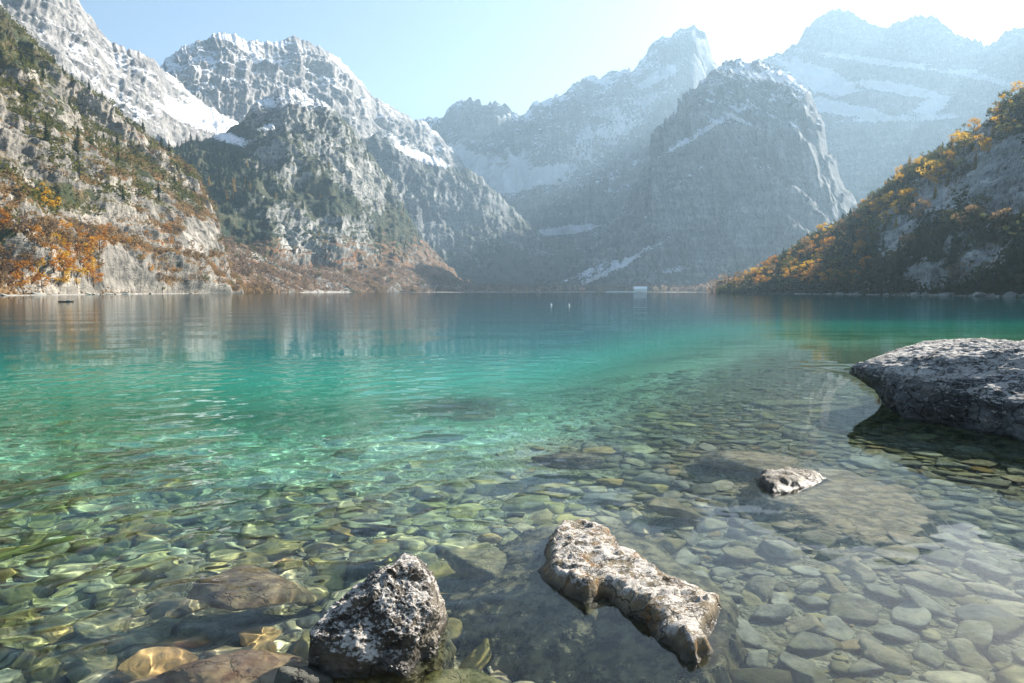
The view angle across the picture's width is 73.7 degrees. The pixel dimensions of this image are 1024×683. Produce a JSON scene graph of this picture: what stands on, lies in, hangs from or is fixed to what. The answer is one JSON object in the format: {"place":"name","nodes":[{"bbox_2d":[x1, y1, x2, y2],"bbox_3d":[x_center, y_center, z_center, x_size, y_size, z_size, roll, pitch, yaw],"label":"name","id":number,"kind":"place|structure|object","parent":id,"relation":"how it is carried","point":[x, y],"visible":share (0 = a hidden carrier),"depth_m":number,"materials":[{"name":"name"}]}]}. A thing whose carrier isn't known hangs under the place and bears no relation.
{"place":"outdoors","nodes":[
{"label":"outdoors","id":0,"kind":"place"},
{"bbox_2d":[0,293,205,295],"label":"beach","id":1,"kind":"structure","parent":0,"point":[104,294],"depth_m":321.91,"materials":[{"name":"stone"}]},
{"bbox_2d":[0,0,238,147],"bbox_3d":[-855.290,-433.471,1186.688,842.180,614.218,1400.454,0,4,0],"label":"mountain","id":2,"kind":"structure","parent":0,"point":[138,87],"depth_m":1208.64,"materials":[{"name":"white snow"}]},
{"bbox_2d":[0,6,243,293],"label":"mountain","id":3,"kind":"structure","parent":0,"point":[122,269],"depth_m":414.83,"materials":[{"name":"grey stone"}]},
{"bbox_2d":[0,209,11,233],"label":"autumn tree","id":4,"kind":"object","parent":3,"relation":"on","point":[5,215],"visible":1,"depth_m":255.87,"materials":[{"name":"orange plant"}]},
{"bbox_2d":[0,258,12,271],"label":"bare tree","id":5,"kind":"object","parent":3,"relation":"on","point":[7,264],"visible":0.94,"depth_m":253.32,"materials":[{"name":"brown plant"}]},
{"bbox_2d":[0,71,13,83],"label":"leafy tree","id":6,"kind":"object","parent":3,"relation":"on","point":[9,80],"visible":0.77,"depth_m":431.07,"materials":[{"name":"green plant"}]},
{"bbox_2d":[2,258,22,274],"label":"autumn tree","id":7,"kind":"object","parent":3,"relation":"on","point":[16,270],"visible":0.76,"depth_m":258.34,"materials":[{"name":"orange plant"}]},
{"bbox_2d":[6,272,21,288],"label":"autumn tree","id":8,"kind":"object","parent":3,"relation":"on","point":[12,284],"visible":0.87,"depth_m":255.24,"materials":[{"name":"orange plant"}]},
{"bbox_2d":[6,217,24,235],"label":"bare tree","id":9,"kind":"object","parent":3,"relation":"on","point":[18,226],"visible":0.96,"depth_m":259.36,"materials":[{"name":"brown plant"}]},
{"bbox_2d":[12,259,35,280],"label":"autumn tree","id":10,"kind":"object","parent":3,"relation":"on","point":[23,262],"visible":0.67,"depth_m":261.86,"materials":[{"name":"orange plant"}]},
{"bbox_2d":[16,271,31,288],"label":"autumn tree","id":11,"kind":"object","parent":3,"relation":"on","point":[20,283],"visible":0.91,"depth_m":260.49,"materials":[{"name":"orange plant"}]},
{"bbox_2d":[16,219,35,234],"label":"bare tree","id":12,"kind":"object","parent":3,"relation":"on","point":[25,226],"visible":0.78,"depth_m":266.63,"materials":[{"name":"brown plant"}]},
{"bbox_2d":[27,252,41,265],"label":"bare tree","id":13,"kind":"object","parent":3,"relation":"on","point":[35,260],"visible":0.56,"depth_m":266.67,"materials":[{"name":"brown plant"}]},
{"bbox_2d":[29,224,43,245],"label":"autumn tree","id":14,"kind":"object","parent":3,"relation":"on","point":[37,229],"visible":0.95,"depth_m":268.38,"materials":[{"name":"orange plant"}]},
{"bbox_2d":[30,236,42,252],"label":"autumn tree","id":15,"kind":"object","parent":3,"relation":"on","point":[35,239],"visible":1,"depth_m":267.42,"materials":[{"name":"orange plant"}]},
{"bbox_2d":[25,210,49,227],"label":"autumn tree","id":16,"kind":"object","parent":3,"relation":"on","point":[38,217],"visible":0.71,"depth_m":276.16,"materials":[{"name":"orange plant"}]},
{"bbox_2d":[36,274,50,288],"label":"autumn tree","id":17,"kind":"object","parent":3,"relation":"on","point":[47,277],"visible":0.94,"depth_m":272.44,"materials":[{"name":"orange plant"}]},
{"bbox_2d":[39,226,52,240],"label":"autumn tree","id":18,"kind":"object","parent":3,"relation":"on","point":[49,230],"visible":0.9,"depth_m":279.45,"materials":[{"name":"orange plant"}]},
{"bbox_2d":[42,121,51,142],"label":"conifer tree","id":19,"kind":"object","parent":3,"relation":"on","point":[46,134],"visible":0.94,"depth_m":361.79,"materials":[{"name":"green plant"}]},
{"bbox_2d":[42,190,60,208],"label":"autumn tree","id":20,"kind":"object","parent":3,"relation":"on","point":[54,202],"visible":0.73,"depth_m":312.83,"materials":[{"name":"yellow plant"}]},
{"bbox_2d":[48,257,62,282],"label":"autumn tree","id":21,"kind":"object","parent":3,"relation":"on","point":[56,265],"visible":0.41,"depth_m":277.67,"materials":[{"name":"orange plant"}]},
{"bbox_2d":[49,245,66,272],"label":"autumn tree","id":22,"kind":"object","parent":3,"relation":"on","point":[54,247],"visible":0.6,"depth_m":277.99,"materials":[{"name":"orange plant"}]},
{"bbox_2d":[54,273,70,286],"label":"autumn tree","id":23,"kind":"object","parent":3,"relation":"on","point":[64,279],"visible":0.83,"depth_m":285.01,"materials":[{"name":"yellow plant"}]},
{"bbox_2d":[57,253,72,276],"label":"autumn tree","id":24,"kind":"object","parent":3,"relation":"on","point":[67,264],"visible":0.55,"depth_m":285.81,"materials":[{"name":"orange plant"}]},
{"bbox_2d":[58,219,73,237],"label":"autumn tree","id":25,"kind":"object","parent":3,"relation":"on","point":[67,225],"visible":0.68,"depth_m":298.86,"materials":[{"name":"orange plant"}]},
{"bbox_2d":[56,228,77,248],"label":"autumn tree","id":26,"kind":"object","parent":3,"relation":"on","point":[69,232],"visible":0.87,"depth_m":293.88,"materials":[{"name":"orange plant"}]},
{"bbox_2d":[73,237,86,252],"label":"autumn tree","id":27,"kind":"object","parent":3,"relation":"on","point":[81,241],"visible":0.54,"depth_m":309.31,"materials":[{"name":"orange plant"}]},
{"bbox_2d":[75,267,88,287],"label":"autumn tree","id":28,"kind":"object","parent":3,"relation":"on","point":[82,272],"visible":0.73,"depth_m":304.55,"materials":[{"name":"yellow plant"}]},
{"bbox_2d":[73,244,91,266],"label":"autumn tree","id":29,"kind":"object","parent":3,"relation":"on","point":[87,257],"visible":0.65,"depth_m":308.27,"materials":[{"name":"orange plant"}]},
{"bbox_2d":[82,263,97,284],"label":"autumn tree","id":30,"kind":"object","parent":3,"relation":"on","point":[91,275],"visible":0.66,"depth_m":319.15,"materials":[{"name":"orange plant"}]},
{"bbox_2d":[86,236,98,250],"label":"autumn tree","id":31,"kind":"object","parent":3,"relation":"on","point":[90,237],"visible":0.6,"depth_m":325.11,"materials":[{"name":"orange plant"}]},
{"bbox_2d":[90,269,105,289],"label":"autumn tree","id":32,"kind":"object","parent":3,"relation":"on","point":[99,279],"visible":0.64,"depth_m":328.05,"materials":[{"name":"orange plant"}]},
{"bbox_2d":[94,234,109,250],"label":"autumn tree","id":33,"kind":"object","parent":3,"relation":"on","point":[103,238],"visible":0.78,"depth_m":338.17,"materials":[{"name":"orange plant"}]},
{"bbox_2d":[0,4,217,229],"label":"green scrub","id":34,"kind":"object","parent":3,"relation":"on","point":[43,117],"visible":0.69,"depth_m":456.29,"materials":[{"name":"green plant"}]},
{"bbox_2d":[0,143,262,294],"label":"autumn scrub","id":35,"kind":"object","parent":3,"relation":"on","point":[240,283],"visible":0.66,"depth_m":435.07,"materials":[{"name":"orange plant"}]},
{"bbox_2d":[161,32,465,170],"bbox_3d":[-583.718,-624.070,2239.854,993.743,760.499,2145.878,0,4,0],"label":"snowy mountain","id":36,"kind":"structure","parent":0,"point":[234,76],"depth_m":2075.90,"materials":[{"name":"white snow"}]},
{"bbox_2d":[166,87,472,283],"bbox_3d":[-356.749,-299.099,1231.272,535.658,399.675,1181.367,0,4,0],"label":"mountain left buttress","id":37,"kind":"structure","parent":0,"point":[291,143],"depth_m":1154.02,"materials":[{"name":"grey stone"}]},
{"bbox_2d":[300,290,350,292],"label":"beach","id":38,"kind":"structure","parent":0,"point":[321,291],"depth_m":842.44,"materials":[{"name":"stone"}]},
{"bbox_2d":[226,245,546,292],"bbox_3d":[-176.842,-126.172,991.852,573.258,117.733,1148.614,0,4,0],"label":"hill left apron","id":39,"kind":"object","parent":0,"point":[353,290],"visible":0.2,"depth_m":975.45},
{"bbox_2d":[248,261,490,292],"bbox_3d":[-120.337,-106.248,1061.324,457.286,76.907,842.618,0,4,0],"label":"autumn bushes","id":40,"kind":"object","parent":39,"relation":"on","point":[376,286],"visible":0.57,"depth_m":1058.53,"materials":[{"name":"orange plant"}]},
{"bbox_2d":[222,236,562,292],"bbox_3d":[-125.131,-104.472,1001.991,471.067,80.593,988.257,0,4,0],"label":"bare wood","id":41,"kind":"object","parent":39,"relation":"on","point":[238,261],"visible":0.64,"depth_m":954.88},
{"bbox_2d":[360,134,584,284],"bbox_3d":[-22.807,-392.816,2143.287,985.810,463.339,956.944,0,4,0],"label":"mountain valley ridge","id":42,"kind":"structure","parent":0,"point":[468,223],"depth_m":2104.19,"materials":[{"name":"grey stone"}]},
{"bbox_2d":[13,291,1002,295],"bbox_3d":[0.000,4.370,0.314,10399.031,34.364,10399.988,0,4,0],"label":"shoreline","id":43,"kind":"structure","parent":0,"point":[559,291],"depth_m":1362.13,"materials":[{"name":"stone"}]},
{"bbox_2d":[456,271,742,292],"bbox_3d":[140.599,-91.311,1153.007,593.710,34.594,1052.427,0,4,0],"label":"wood","id":44,"kind":"object","parent":43,"relation":"on","point":[714,284],"visible":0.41,"depth_m":1384.54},
{"bbox_2d":[537,519,721,662],"bbox_3d":[0.567,2.315,3.643,2.832,2.363,3.588,0,4,0],"label":"boulder","id":45,"kind":"object","parent":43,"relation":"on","point":[586,561],"visible":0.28,"depth_m":3.35,"materials":[{"name":"grey stone"}]},
{"bbox_2d":[634,286,646,291],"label":"house","id":46,"kind":"structure","parent":43,"relation":"on","point":[640,288],"depth_m":1281.27,"materials":[{"name":"white glass"}]},
{"bbox_2d":[849,338,1023,441],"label":"boulder","id":47,"kind":"object","parent":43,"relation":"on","point":[975,384],"visible":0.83,"depth_m":7.75,"materials":[{"name":"grey stone"}]},
{"bbox_2d":[0,292,1023,682],"bbox_3d":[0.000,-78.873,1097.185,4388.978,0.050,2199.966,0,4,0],"label":"water","id":48,"kind":"structure","parent":0,"point":[222,488],"depth_m":5.36,"materials":[{"name":"teal liquid"}]},
{"bbox_2d":[274,665,332,682],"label":"boulder","id":49,"kind":"object","parent":48,"relation":"in","point":[298,674],"visible":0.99,"depth_m":2.60,"materials":[{"name":"stone"}]},
{"bbox_2d":[307,553,446,677],"bbox_3d":[-0.607,1.415,2.960,0.714,0.878,0.951,0,4,0],"label":"boulder","id":50,"kind":"object","parent":48,"relation":"in","point":[388,620],"visible":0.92,"depth_m":2.79,"materials":[{"name":"grey stone"}]},
{"bbox_2d":[756,466,825,491],"bbox_3d":[2.209,2.564,5.490,3.122,3.081,3.024,0,4,0],"label":"boulder","id":51,"kind":"object","parent":48,"relation":"in","point":[786,479],"visible":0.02,"depth_m":5.31,"materials":[{"name":"stone"}]},
{"bbox_2d":[79,0,1023,120],"label":"sky","id":52,"kind":"structure","parent":0,"point":[420,58],"materials":[{"name":"blue"}]},
{"bbox_2d":[419,24,717,252],"bbox_3d":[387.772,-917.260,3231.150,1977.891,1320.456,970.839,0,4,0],"label":"mountain cirque","id":53,"kind":"object","parent":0,"point":[569,165],"visible":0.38,"depth_m":3180.61,"materials":[{"name":"grey stone"}]},
{"bbox_2d":[535,58,859,285],"bbox_3d":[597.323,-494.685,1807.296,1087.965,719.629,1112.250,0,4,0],"label":"mountain right wall","id":54,"kind":"structure","parent":0,"point":[739,172],"depth_m":1744.83,"materials":[{"name":"grey stone"}]},
{"bbox_2d":[763,293,1003,296],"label":"beach","id":55,"kind":"structure","parent":0,"point":[892,294],"depth_m":300.04,"materials":[{"name":"stone"}]},
{"bbox_2d":[1003,291,1018,296],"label":"shore rock","id":56,"kind":"object","parent":55,"relation":"on","point":[1010,294],"visible":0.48,"depth_m":184.44,"materials":[{"name":"stone"}]},
{"bbox_2d":[752,99,1023,294],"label":"hill","id":57,"kind":"structure","parent":0,"point":[997,174],"depth_m":304.62,"materials":[{"name":"grey stone"}]},
{"bbox_2d":[778,256,794,269],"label":"leafy tree","id":58,"kind":"object","parent":57,"relation":"on","point":[785,261],"visible":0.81,"depth_m":468.62,"materials":[{"name":"green plant"}]},
{"bbox_2d":[800,236,812,249],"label":"autumn tree","id":59,"kind":"object","parent":57,"relation":"on","point":[804,241],"visible":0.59,"depth_m":511.77,"materials":[{"name":"orange plant"}]},
{"bbox_2d":[799,268,815,286],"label":"autumn tree","id":60,"kind":"object","parent":57,"relation":"on","point":[806,272],"visible":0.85,"depth_m":403.12,"materials":[{"name":"orange plant"}]},
{"bbox_2d":[810,261,826,279],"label":"autumn tree","id":61,"kind":"object","parent":57,"relation":"on","point":[818,267],"visible":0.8,"depth_m":402.48,"materials":[{"name":"orange plant"}]},
{"bbox_2d":[816,222,832,234],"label":"autumn tree","id":62,"kind":"object","parent":57,"relation":"on","point":[821,226],"visible":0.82,"depth_m":515.56,"materials":[{"name":"orange plant"}]},
{"bbox_2d":[818,269,838,281],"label":"autumn tree","id":63,"kind":"object","parent":57,"relation":"on","point":[822,275],"visible":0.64,"depth_m":380.07,"materials":[{"name":"orange plant"}]},
{"bbox_2d":[822,236,834,248],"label":"autumn tree","id":64,"kind":"object","parent":57,"relation":"on","point":[829,239],"visible":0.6,"depth_m":456.59,"materials":[{"name":"orange plant"}]},
{"bbox_2d":[832,255,846,268],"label":"leafy tree","id":65,"kind":"object","parent":57,"relation":"on","point":[839,259],"visible":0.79,"depth_m":388.48,"materials":[{"name":"green plant"}]},
{"bbox_2d":[852,239,865,255],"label":"autumn tree","id":66,"kind":"object","parent":57,"relation":"on","point":[859,242],"visible":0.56,"depth_m":383.88,"materials":[{"name":"orange plant"}]},
{"bbox_2d":[715,87,1023,296],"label":"hillside scrub","id":67,"kind":"object","parent":57,"relation":"on","point":[1016,254],"visible":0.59,"depth_m":305.81,"materials":[{"name":"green plant"}]},
{"bbox_2d":[867,198,885,213],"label":"autumn tree","id":68,"kind":"object","parent":57,"relation":"on","point":[874,207],"visible":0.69,"depth_m":444.72,"materials":[{"name":"yellow plant"}]},
{"bbox_2d":[866,221,888,243],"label":"leafy tree","id":69,"kind":"object","parent":57,"relation":"on","point":[878,238],"visible":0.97,"depth_m":381.37,"materials":[{"name":"green plant"}]},
{"bbox_2d":[871,213,894,229],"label":"leafy tree","id":70,"kind":"object","parent":57,"relation":"on","point":[878,219],"visible":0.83,"depth_m":385.82,"materials":[{"name":"green plant"}]},
{"bbox_2d":[878,199,891,210],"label":"leafy tree","id":71,"kind":"object","parent":57,"relation":"on","point":[883,208],"visible":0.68,"depth_m":429.40,"materials":[{"name":"green plant"}]},
{"bbox_2d":[880,191,899,208],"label":"autumn tree","id":72,"kind":"object","parent":57,"relation":"on","point":[887,195],"visible":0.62,"depth_m":416.60,"materials":[{"name":"yellow plant"}]},
{"bbox_2d":[890,199,910,212],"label":"autumn tree","id":73,"kind":"object","parent":57,"relation":"on","point":[894,209],"visible":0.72,"depth_m":381.58,"materials":[{"name":"yellow plant"}]},
{"bbox_2d":[896,195,917,218],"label":"leafy tree","id":74,"kind":"object","parent":57,"relation":"on","point":[908,197],"visible":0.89,"depth_m":374.34,"materials":[{"name":"green plant"}]},
{"bbox_2d":[899,233,914,252],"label":"autumn tree","id":75,"kind":"object","parent":57,"relation":"on","point":[908,237],"visible":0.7,"depth_m":296.09,"materials":[{"name":"orange plant"}]},
{"bbox_2d":[896,187,918,205],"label":"autumn tree","id":76,"kind":"object","parent":57,"relation":"on","point":[912,189],"visible":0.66,"depth_m":381.97,"materials":[{"name":"orange plant"}]},
{"bbox_2d":[906,180,922,193],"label":"leafy tree","id":77,"kind":"object","parent":57,"relation":"on","point":[914,183],"visible":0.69,"depth_m":404.69,"materials":[{"name":"green plant"}]},
{"bbox_2d":[907,197,931,220],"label":"autumn tree","id":78,"kind":"object","parent":57,"relation":"on","point":[924,203],"visible":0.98,"depth_m":324.09,"materials":[{"name":"orange plant"}]},
{"bbox_2d":[915,160,939,184],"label":"autumn tree","id":79,"kind":"object","parent":57,"relation":"on","point":[926,172],"visible":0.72,"depth_m":390.32,"materials":[{"name":"yellow plant"}]},
{"bbox_2d":[927,162,947,185],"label":"autumn tree","id":80,"kind":"object","parent":57,"relation":"on","point":[934,178],"visible":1,"depth_m":374.39,"materials":[{"name":"yellow plant"}]},
{"bbox_2d":[929,156,954,178],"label":"leafy tree","id":81,"kind":"object","parent":57,"relation":"on","point":[938,162],"visible":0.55,"depth_m":380.65,"materials":[{"name":"green plant"}]},
{"bbox_2d":[938,158,957,172],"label":"autumn tree","id":82,"kind":"object","parent":57,"relation":"on","point":[948,165],"visible":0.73,"depth_m":373.30,"materials":[{"name":"green plant"}]},
{"bbox_2d":[942,150,956,164],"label":"autumn tree","id":83,"kind":"object","parent":57,"relation":"on","point":[949,152],"visible":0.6,"depth_m":390.90,"materials":[{"name":"orange plant"}]},
{"bbox_2d":[944,237,955,270],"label":"conifer tree","id":84,"kind":"object","parent":57,"relation":"on","point":[952,249],"visible":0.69,"depth_m":243.52,"materials":[{"name":"green plant"}]},
{"bbox_2d":[939,209,960,227],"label":"leafy tree","id":85,"kind":"object","parent":57,"relation":"on","point":[946,212],"visible":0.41,"depth_m":277.35,"materials":[{"name":"green plant"}]},
{"bbox_2d":[944,262,964,284],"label":"autumn tree","id":86,"kind":"object","parent":57,"relation":"on","point":[950,269],"visible":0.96,"depth_m":236.41,"materials":[{"name":"green plant"}]},
{"bbox_2d":[954,158,972,174],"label":"leafy tree","id":87,"kind":"object","parent":57,"relation":"on","point":[963,161],"visible":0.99,"depth_m":343.56,"materials":[{"name":"green plant"}]},
{"bbox_2d":[953,131,974,148],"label":"autumn tree","id":88,"kind":"object","parent":57,"relation":"on","point":[960,134],"visible":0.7,"depth_m":392.81,"materials":[{"name":"yellow plant"}]},
{"bbox_2d":[954,139,974,158],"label":"leafy tree","id":89,"kind":"object","parent":57,"relation":"on","point":[961,149],"visible":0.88,"depth_m":381.45,"materials":[{"name":"green plant"}]},
{"bbox_2d":[960,137,976,153],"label":"leafy tree","id":90,"kind":"object","parent":57,"relation":"on","point":[965,142],"visible":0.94,"depth_m":377.25,"materials":[{"name":"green plant"}]},
{"bbox_2d":[950,204,989,229],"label":"autumn tree","id":91,"kind":"object","parent":57,"relation":"on","point":[979,208],"visible":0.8,"depth_m":253.29,"materials":[{"name":"orange plant"}]},
{"bbox_2d":[967,117,980,131],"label":"autumn tree","id":92,"kind":"object","parent":57,"relation":"on","point":[975,122],"visible":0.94,"depth_m":432.90,"materials":[{"name":"orange plant"}]},
{"bbox_2d":[972,152,977,169],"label":"larch tree","id":93,"kind":"object","parent":57,"relation":"on","point":[975,163],"visible":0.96,"depth_m":336.96,"materials":[{"name":"green plant"}]},
{"bbox_2d":[972,134,989,151],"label":"autumn tree","id":94,"kind":"object","parent":57,"relation":"on","point":[980,139],"visible":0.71,"depth_m":354.52,"materials":[{"name":"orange plant"}]},
{"bbox_2d":[969,194,993,213],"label":"leafy tree","id":95,"kind":"object","parent":57,"relation":"on","point":[982,199],"visible":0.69,"depth_m":275.21,"materials":[{"name":"green plant"}]},
{"bbox_2d":[972,260,992,284],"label":"leafy tree","id":96,"kind":"object","parent":57,"relation":"on","point":[979,268],"visible":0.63,"depth_m":215.13,"materials":[{"name":"green plant"}]},
{"bbox_2d":[980,137,994,154],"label":"autumn tree","id":97,"kind":"object","parent":57,"relation":"on","point":[988,140],"visible":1,"depth_m":327.62,"materials":[{"name":"brown plant"}]},
{"bbox_2d":[989,94,1009,113],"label":"autumn tree","id":98,"kind":"object","parent":57,"relation":"on","point":[996,109],"visible":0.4,"depth_m":414.47,"materials":[{"name":"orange plant"}]},
{"bbox_2d":[989,115,1012,132],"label":"autumn tree","id":99,"kind":"object","parent":57,"relation":"on","point":[995,118],"visible":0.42,"depth_m":359.60,"materials":[{"name":"yellow plant"}]},
{"bbox_2d":[989,207,1013,230],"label":"autumn tree","id":100,"kind":"object","parent":57,"relation":"on","point":[1008,210],"visible":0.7,"depth_m":221.80,"materials":[{"name":"orange plant"}]},
{"bbox_2d":[997,90,1012,104],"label":"leafy tree","id":101,"kind":"object","parent":57,"relation":"on","point":[1007,93],"visible":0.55,"depth_m":427.26,"materials":[{"name":"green plant"}]},
{"bbox_2d":[994,122,1021,142],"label":"leafy tree","id":102,"kind":"object","parent":57,"relation":"on","point":[1011,132],"visible":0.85,"depth_m":326.54,"materials":[{"name":"green plant"}]},
{"bbox_2d":[997,103,1020,122],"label":"leafy tree","id":103,"kind":"object","parent":57,"relation":"on","point":[1005,115],"visible":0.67,"depth_m":356.87,"materials":[{"name":"green plant"}]},
{"bbox_2d":[1010,221,1016,245],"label":"conifer tree","id":104,"kind":"object","parent":57,"relation":"on","point":[1013,236],"visible":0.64,"depth_m":204.43,"materials":[{"name":"green plant"}]},
{"bbox_2d":[1011,80,1023,91],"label":"autumn tree","id":105,"kind":"object","parent":57,"relation":"on","point":[1015,84],"visible":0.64,"depth_m":412.87,"materials":[{"name":"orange plant"}]},
{"bbox_2d":[761,7,1023,202],"bbox_3d":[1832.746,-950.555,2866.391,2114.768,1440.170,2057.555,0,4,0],"label":"snowy mountain","id":106,"kind":"structure","parent":0,"point":[890,99],"depth_m":3077.63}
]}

